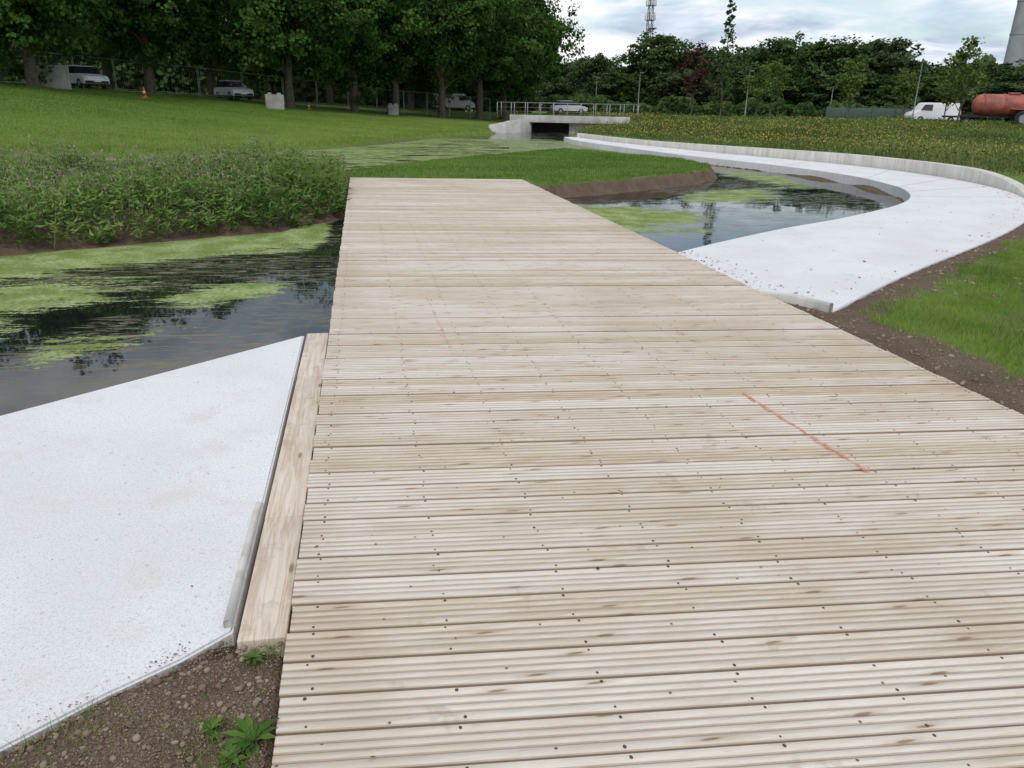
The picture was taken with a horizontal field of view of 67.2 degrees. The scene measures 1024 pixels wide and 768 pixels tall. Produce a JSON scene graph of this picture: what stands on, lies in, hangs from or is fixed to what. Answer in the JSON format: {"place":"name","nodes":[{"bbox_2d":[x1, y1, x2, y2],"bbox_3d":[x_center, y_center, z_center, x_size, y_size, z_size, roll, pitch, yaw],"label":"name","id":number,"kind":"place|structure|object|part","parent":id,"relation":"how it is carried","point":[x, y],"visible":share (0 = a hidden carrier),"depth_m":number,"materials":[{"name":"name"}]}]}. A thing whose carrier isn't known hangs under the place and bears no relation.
{"place":"outdoors","nodes":[
{"label":"outdoors","id":0,"kind":"place"},
{"bbox_2d":[0,336,304,754],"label":"paving","id":1,"kind":"structure","parent":0,"point":[109,594],"depth_m":3.14,"materials":[{"name":"white concrete"}]},
{"bbox_2d":[18,641,189,728],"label":"leaf litter","id":2,"kind":"object","parent":1,"relation":"on","point":[122,673],"visible":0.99,"depth_m":2.35,"materials":[{"name":"brown plant"}]},
{"bbox_2d":[0,131,902,415],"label":"water","id":3,"kind":"structure","parent":0,"point":[76,321],"depth_m":8.78,"materials":[{"name":"liquid"}]},
{"bbox_2d":[0,84,1023,767],"bbox_3d":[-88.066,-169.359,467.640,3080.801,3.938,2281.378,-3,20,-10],"label":"ground","id":4,"kind":"structure","parent":0,"point":[594,186],"depth_m":10.00,"materials":[{"name":"green plant"}]},
{"bbox_2d":[0,11,35,82],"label":"plane tree","id":5,"kind":"object","parent":4,"relation":"on","point":[5,77],"visible":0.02,"depth_m":65.86,"materials":[{"name":"green plant"}]},
{"bbox_2d":[36,62,71,89],"bbox_3d":[-29.118,-19.456,48.735,2.000,1.570,0.800,-8,22,-24],"label":"concrete block","id":6,"kind":"object","parent":4,"relation":"on","point":[59,76],"depth_m":48.55,"materials":[{"name":"grey concrete"}]},
{"bbox_2d":[0,0,111,87],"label":"plane tree","id":7,"kind":"object","parent":4,"relation":"on","point":[52,18],"visible":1,"depth_m":45.18,"materials":[{"name":"green plant"}]},
{"bbox_2d":[67,65,109,88],"bbox_3d":[-30.318,-21.689,54.459,4.320,1.500,1.800,17,25,36],"label":"parked car","id":8,"kind":"object","parent":4,"relation":"on","point":[82,76],"visible":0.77,"depth_m":53.57,"materials":[{"name":"paint"}]},
{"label":"windows","id":9,"kind":"part","parent":8,"relation":"part of","materials":[{"name":"black glass"}]},
{"bbox_2d":[23,0,180,89],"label":"plane tree","id":10,"kind":"object","parent":4,"relation":"on","point":[107,64],"visible":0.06,"depth_m":72.52,"materials":[{"name":"green plant"}]},
{"bbox_2d":[35,0,227,93],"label":"plane tree","id":11,"kind":"object","parent":4,"relation":"on","point":[140,25],"visible":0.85,"depth_m":56.40,"materials":[{"name":"green plant"}]},
{"bbox_2d":[0,627,282,767],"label":"soil clods","id":12,"kind":"object","parent":4,"relation":"on","point":[194,702],"visible":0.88,"depth_m":2.15,"materials":[{"name":"brown soil"}]},
{"bbox_2d":[0,639,286,767],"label":"pebbles","id":13,"kind":"object","parent":4,"relation":"on","point":[214,756],"visible":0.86,"depth_m":2.08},
{"bbox_2d":[141,86,147,97],"bbox_3d":[-24.467,-19.400,51.237,0.400,0.720,0.400,-7,21,-21],"label":"traffic cone","id":14,"kind":"object","parent":4,"relation":"on","point":[144,95],"visible":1,"depth_m":51.19,"materials":[{"name":"orange plastic"}]},
{"bbox_2d":[0,116,351,249],"bbox_3d":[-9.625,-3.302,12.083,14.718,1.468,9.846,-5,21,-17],"label":"wild herbs","id":15,"kind":"object","parent":4,"relation":"on","point":[256,193],"visible":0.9,"depth_m":11.90,"materials":[{"name":"green plant"}]},
{"bbox_2d":[120,0,268,96],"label":"plane tree","id":16,"kind":"object","parent":4,"relation":"on","point":[211,64],"visible":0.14,"depth_m":67.47,"materials":[{"name":"green plant"}]},
{"bbox_2d":[200,715,226,743],"bbox_3d":[-0.812,0.933,2.085,0.075,0.032,0.091,-3,20,-10],"label":"dandelion weed","id":17,"kind":"object","parent":4,"relation":"on","point":[208,725],"visible":0.98,"depth_m":2.09,"materials":[{"name":"green plant"}]},
{"bbox_2d":[215,737,248,767],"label":"dandelion weed","id":18,"kind":"object","parent":4,"relation":"on","point":[233,757],"visible":0.97,"depth_m":2.01,"materials":[{"name":"green plant"}]},
{"bbox_2d":[214,80,253,99],"bbox_3d":[-23.363,-24.639,64.607,1.800,1.500,4.320,-15,25,-38],"label":"parked car","id":19,"kind":"object","parent":4,"relation":"on","point":[230,89],"visible":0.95,"depth_m":63.78,"materials":[{"name":"paint"}]},
{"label":"windows","id":20,"kind":"part","parent":19,"relation":"part of","materials":[{"name":"black glass"}]},
{"bbox_2d":[178,0,297,99],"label":"plane tree","id":21,"kind":"object","parent":4,"relation":"on","point":[280,73],"visible":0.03,"depth_m":80.17,"materials":[{"name":"green plant"}]},
{"bbox_2d":[223,502,262,629],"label":"kerb","id":22,"kind":"structure","parent":4,"relation":"on","point":[230,613],"depth_m":2.81,"materials":[{"name":"concrete"}]},
{"bbox_2d":[0,49,488,117],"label":"construction fence","id":23,"kind":"object","parent":4,"relation":"on","point":[200,94],"visible":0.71,"depth_m":67.21,"materials":[{"name":"metal"}]},
{"bbox_2d":[0,83,490,154],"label":"bank lawn grass","id":24,"kind":"structure","parent":4,"relation":"on","point":[455,127],"depth_m":40.02,"materials":[{"name":"green plant"}]},
{"bbox_2d":[219,714,278,758],"bbox_3d":[-0.702,0.962,2.066,0.158,0.063,0.163,-3,20,-10],"label":"dandelion weed","id":25,"kind":"object","parent":4,"relation":"on","point":[250,745],"visible":0.91,"depth_m":2.07,"materials":[{"name":"green plant"}]},
{"bbox_2d":[240,648,265,667],"bbox_3d":[-0.792,0.843,2.366,0.078,0.033,0.064,-9,22,-26],"label":"dandelion weed","id":26,"kind":"object","parent":4,"relation":"on","point":[248,658],"visible":0.99,"depth_m":2.37,"materials":[{"name":"green plant"}]},
{"bbox_2d":[0,16,535,112],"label":"hedge","id":27,"kind":"object","parent":4,"relation":"on","point":[305,91],"visible":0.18,"depth_m":94.01,"materials":[{"name":"green plant"}]},
{"bbox_2d":[265,93,284,109],"bbox_3d":[-18.336,-21.823,59.528,1.350,1.270,0.800,-6,21,-20],"label":"concrete block","id":28,"kind":"object","parent":4,"relation":"on","point":[275,101],"depth_m":59.18,"materials":[{"name":"grey concrete"}]},
{"bbox_2d":[186,0,385,107],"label":"plane tree","id":29,"kind":"object","parent":4,"relation":"on","point":[271,37],"visible":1,"depth_m":58.98,"materials":[{"name":"green plant"}]},
{"bbox_2d":[270,64,357,104],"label":"plane tree","id":30,"kind":"object","parent":4,"relation":"on","point":[330,96],"visible":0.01,"depth_m":85.46,"materials":[{"name":"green plant"}]},
{"bbox_2d":[290,0,436,111],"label":"plane tree","id":31,"kind":"object","parent":4,"relation":"on","point":[365,60],"visible":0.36,"depth_m":67.04,"materials":[{"name":"green plant"}]},
{"bbox_2d":[387,103,398,114],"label":"concrete block","id":32,"kind":"object","parent":4,"relation":"on","point":[392,109],"depth_m":72.38,"materials":[{"name":"grey concrete"}]},
{"bbox_2d":[357,0,458,114],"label":"plane tree","id":33,"kind":"object","parent":4,"relation":"on","point":[442,54],"visible":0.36,"depth_m":71.00,"materials":[{"name":"green plant"}]},
{"bbox_2d":[381,38,454,110],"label":"plane tree","id":34,"kind":"object","parent":4,"relation":"on","point":[417,84],"visible":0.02,"depth_m":90.82,"materials":[{"name":"green plant"}]},
{"bbox_2d":[433,94,474,110],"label":"parked car","id":35,"kind":"object","parent":4,"relation":"on","point":[465,101],"visible":0.55,"depth_m":95.83,"materials":[{"name":"paint"}]},
{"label":"windows","id":36,"kind":"part","parent":35,"relation":"part of","materials":[{"name":"black glass"}]},
{"bbox_2d":[392,0,518,117],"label":"plane tree","id":37,"kind":"object","parent":4,"relation":"on","point":[472,19],"visible":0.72,"depth_m":72.27,"materials":[{"name":"green plant"}]},
{"bbox_2d":[427,0,548,119],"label":"plane tree","id":38,"kind":"object","parent":4,"relation":"on","point":[503,58],"visible":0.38,"depth_m":78.81,"materials":[{"name":"green plant"}]},
{"bbox_2d":[454,0,575,118],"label":"plane tree","id":39,"kind":"object","parent":4,"relation":"on","point":[547,24],"visible":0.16,"depth_m":86.38,"materials":[{"name":"green plant"}]},
{"bbox_2d":[512,0,588,107],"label":"plane tree","id":40,"kind":"object","parent":4,"relation":"on","point":[556,72],"visible":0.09,"depth_m":100.38,"materials":[{"name":"green plant"}]},
{"bbox_2d":[534,58,581,105],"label":"broadleaf tree","id":41,"kind":"object","parent":4,"relation":"on","point":[556,87],"visible":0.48,"depth_m":137.43,"materials":[{"name":"green plant"}]},
{"bbox_2d":[122,54,997,115],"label":"distant trees","id":42,"kind":"object","parent":4,"relation":"on","point":[988,60],"depth_m":143.96,"materials":[{"name":"green plant"}]},
{"bbox_2d":[489,102,638,132],"bbox_3d":[4.266,-20.526,60.583,11.500,2.940,8.800,2,20,3],"label":"footbridge","id":43,"kind":"object","parent":4,"relation":"on","point":[525,123],"visible":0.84,"depth_m":60.38,"materials":[{"name":"concrete"}]},
{"bbox_2d":[550,101,587,113],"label":"parked car","id":44,"kind":"object","parent":4,"relation":"on","point":[559,108],"visible":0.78,"depth_m":92.12,"materials":[{"name":"paint"}]},
{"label":"windows","id":45,"kind":"part","parent":44,"relation":"part of","materials":[{"name":"black glass"}]},
{"bbox_2d":[566,51,622,97],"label":"broadleaf tree","id":46,"kind":"object","parent":4,"relation":"on","point":[600,64],"visible":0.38,"depth_m":122.76,"materials":[{"name":"green plant"}]},
{"bbox_2d":[575,68,650,109],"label":"broadleaf tree","id":47,"kind":"object","parent":4,"relation":"on","point":[620,87],"visible":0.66,"depth_m":105.89,"materials":[{"name":"green plant"}]},
{"bbox_2d":[237,177,1023,767],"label":"boardwalk","id":48,"kind":"structure","parent":4,"relation":"on","point":[795,535],"depth_m":3.17,"materials":[{"name":"wood"}]},
{"bbox_2d":[637,72,643,112],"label":"street lamp","id":49,"kind":"object","parent":4,"relation":"on","point":[639,90],"visible":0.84,"depth_m":90.55,"materials":[{"name":"metal"}]},
{"bbox_2d":[645,0,656,38],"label":"telecom mast","id":50,"kind":"object","parent":4,"relation":"on","point":[652,5],"visible":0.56,"depth_m":205.51,"materials":[{"name":"metal"}]},
{"bbox_2d":[611,27,707,106],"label":"broadleaf tree","id":51,"kind":"object","parent":4,"relation":"on","point":[652,61],"visible":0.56,"depth_m":111.89,"materials":[{"name":"green plant"}]},
{"bbox_2d":[647,68,725,114],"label":"broadleaf tree","id":52,"kind":"object","parent":4,"relation":"on","point":[671,84],"visible":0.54,"depth_m":105.99,"materials":[{"name":"green plant"}]},
{"bbox_2d":[673,40,712,115],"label":"copper tree","id":53,"kind":"object","parent":4,"relation":"on","point":[697,77],"visible":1,"depth_m":79.51,"materials":[{"name":"green plant"}]},
{"bbox_2d":[688,45,723,95],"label":"broadleaf tree","id":54,"kind":"object","parent":4,"relation":"on","point":[711,52],"visible":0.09,"depth_m":124.54,"materials":[{"name":"green plant"}]},
{"bbox_2d":[706,0,737,116],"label":"slender tree","id":55,"kind":"object","parent":4,"relation":"on","point":[721,89],"visible":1,"depth_m":76.08,"materials":[{"name":"green plant"}]},
{"bbox_2d":[707,40,758,115],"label":"broadleaf tree","id":56,"kind":"object","parent":4,"relation":"on","point":[739,58],"visible":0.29,"depth_m":119.64,"materials":[{"name":"green plant"}]},
{"bbox_2d":[744,71,753,115],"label":"street lamp","id":57,"kind":"object","parent":4,"relation":"on","point":[747,96],"visible":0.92,"depth_m":85.68,"materials":[{"name":"metal"}]},
{"bbox_2d":[743,66,773,118],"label":"young tree","id":58,"kind":"object","parent":4,"relation":"on","point":[757,91],"visible":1,"depth_m":69.64,"materials":[{"name":"green plant"}]},
{"bbox_2d":[720,63,802,108],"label":"broadleaf tree","id":59,"kind":"object","parent":4,"relation":"on","point":[790,93],"visible":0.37,"depth_m":103.73,"materials":[{"name":"green plant"}]},
{"bbox_2d":[546,93,1003,121],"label":"shrub row","id":60,"kind":"object","parent":4,"relation":"on","point":[669,104],"visible":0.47,"depth_m":95.91,"materials":[{"name":"green plant"}]},
{"bbox_2d":[762,58,792,115],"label":"young tree","id":61,"kind":"object","parent":4,"relation":"on","point":[782,79],"visible":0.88,"depth_m":83.88,"materials":[{"name":"green plant"}]},
{"bbox_2d":[742,31,815,104],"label":"broadleaf tree","id":62,"kind":"object","parent":4,"relation":"on","point":[780,48],"visible":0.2,"depth_m":112.03,"materials":[{"name":"green plant"}]},
{"bbox_2d":[789,34,874,110],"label":"broadleaf tree","id":63,"kind":"object","parent":4,"relation":"on","point":[821,60],"visible":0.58,"depth_m":101.25,"materials":[{"name":"green plant"}]},
{"bbox_2d":[798,69,893,109],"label":"broadleaf tree","id":64,"kind":"object","parent":4,"relation":"on","point":[869,89],"visible":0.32,"depth_m":97.09,"materials":[{"name":"green plant"}]},
{"bbox_2d":[834,57,870,117],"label":"young tree","id":65,"kind":"object","parent":4,"relation":"on","point":[846,77],"visible":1,"depth_m":70.25,"materials":[{"name":"green plant"}]},
{"bbox_2d":[826,107,924,119],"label":"site hoarding","id":66,"kind":"object","parent":4,"relation":"on","point":[834,112],"visible":0.33,"depth_m":86.55,"materials":[{"name":"green metal"}]},
{"bbox_2d":[837,36,932,87],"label":"broadleaf tree","id":67,"kind":"object","parent":4,"relation":"on","point":[888,58],"visible":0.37,"depth_m":102.40,"materials":[{"name":"green plant"}]},
{"bbox_2d":[789,234,1023,410],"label":"soil clods","id":68,"kind":"object","parent":4,"relation":"on","point":[962,382],"visible":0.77,"depth_m":6.53,"materials":[{"name":"brown soil"}]},
{"bbox_2d":[890,68,923,117],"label":"young tree","id":69,"kind":"object","parent":4,"relation":"on","point":[906,78],"visible":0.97,"depth_m":79.66,"materials":[{"name":"green plant"}]},
{"bbox_2d":[865,75,955,106],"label":"broadleaf tree","id":70,"kind":"object","parent":4,"relation":"on","point":[880,100],"visible":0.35,"depth_m":92.83,"materials":[{"name":"green plant"}]},
{"bbox_2d":[911,61,927,117],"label":"street lamp","id":71,"kind":"object","parent":4,"relation":"on","point":[917,89],"visible":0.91,"depth_m":77.12,"materials":[{"name":"metal"}]},
{"bbox_2d":[904,103,960,120],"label":"parked van","id":72,"kind":"object","parent":4,"relation":"on","point":[929,110],"visible":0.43,"depth_m":79.68,"materials":[{"name":"paint"}]},
{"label":"windows","id":73,"kind":"part","parent":72,"relation":"part of","materials":[{"name":"black glass"}]},
{"bbox_2d":[893,73,996,102],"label":"broadleaf tree","id":74,"kind":"object","parent":4,"relation":"on","point":[933,83],"visible":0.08,"depth_m":92.38,"materials":[{"name":"green plant"}]},
{"bbox_2d":[928,55,966,119],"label":"young tree","id":75,"kind":"object","parent":4,"relation":"on","point":[946,101],"visible":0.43,"depth_m":74.20,"materials":[{"name":"green plant"}]},
{"bbox_2d":[914,61,980,79],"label":"broadleaf tree","id":76,"kind":"object","parent":4,"relation":"on","point":[931,72],"visible":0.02,"depth_m":107.20,"materials":[{"name":"green plant"}]},
{"bbox_2d":[937,35,992,123],"bbox_3d":[33.716,-22.122,56.984,3.754,6.823,3.457,-5,21,-16],"label":"young tree","id":77,"kind":"object","parent":4,"relation":"on","point":[961,56],"visible":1,"depth_m":56.79,"materials":[{"name":"green plant"}]},
{"bbox_2d":[942,61,1014,77],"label":"broadleaf tree","id":78,"kind":"object","parent":4,"relation":"on","point":[990,66],"visible":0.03,"depth_m":98.76,"materials":[{"name":"green plant"}]},
{"bbox_2d":[934,79,1023,119],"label":"broadleaf tree","id":79,"kind":"object","parent":4,"relation":"on","point":[1001,87],"visible":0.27,"depth_m":85.82,"materials":[{"name":"green plant"}]},
{"bbox_2d":[942,92,1023,125],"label":"slurry tanker","id":80,"kind":"object","parent":4,"relation":"on","point":[1008,107],"visible":0.79,"depth_m":62.31,"materials":[{"name":"paint"}]},
{"bbox_2d":[984,59,1023,86],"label":"broadleaf tree","id":81,"kind":"object","parent":4,"relation":"on","point":[1008,75],"visible":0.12,"depth_m":93.56,"materials":[{"name":"green plant"}]},
{"bbox_2d":[1003,0,1023,66],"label":"concrete chimney tower","id":82,"kind":"structure","parent":4,"relation":"on","point":[1015,49],"depth_m":202.77,"materials":[{"name":"grey concrete"}]},
{"bbox_2d":[1012,64,1023,94],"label":"broadleaf tree","id":83,"kind":"object","parent":4,"relation":"on","point":[1019,73],"visible":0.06,"depth_m":85.04,"materials":[{"name":"green plant"}]},
{"bbox_2d":[343,147,712,192],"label":"bank grass","id":84,"kind":"structure","parent":0,"point":[561,158],"depth_m":22.07,"materials":[{"name":"green plant"}]},
{"bbox_2d":[226,0,1016,71],"label":"sky","id":85,"kind":"structure","parent":0,"point":[940,26],"materials":[{"name":"white"}]},
{"bbox_2d":[554,109,1023,176],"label":"meadow","id":86,"kind":"structure","parent":0,"point":[853,124],"depth_m":43.70,"materials":[{"name":"green plant"}]},
{"bbox_2d":[564,133,1023,312],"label":"concrete path","id":87,"kind":"structure","parent":0,"point":[885,244],"depth_m":12.00,"materials":[{"name":"white concrete"}]},
{"bbox_2d":[684,212,993,292],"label":"leaf litter","id":88,"kind":"object","parent":87,"relation":"on","point":[756,280],"visible":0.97,"depth_m":8.71,"materials":[{"name":"brown plant"}]},
{"bbox_2d":[807,186,1022,292],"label":"leaf litter","id":89,"kind":"object","parent":87,"relation":"on","point":[936,250],"visible":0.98,"depth_m":9.94,"materials":[{"name":"brown plant"}]},
{"bbox_2d":[851,235,1023,389],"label":"lawn grass","id":90,"kind":"structure","parent":0,"point":[980,293],"depth_m":6.77,"materials":[{"name":"green plant"}]}
]}

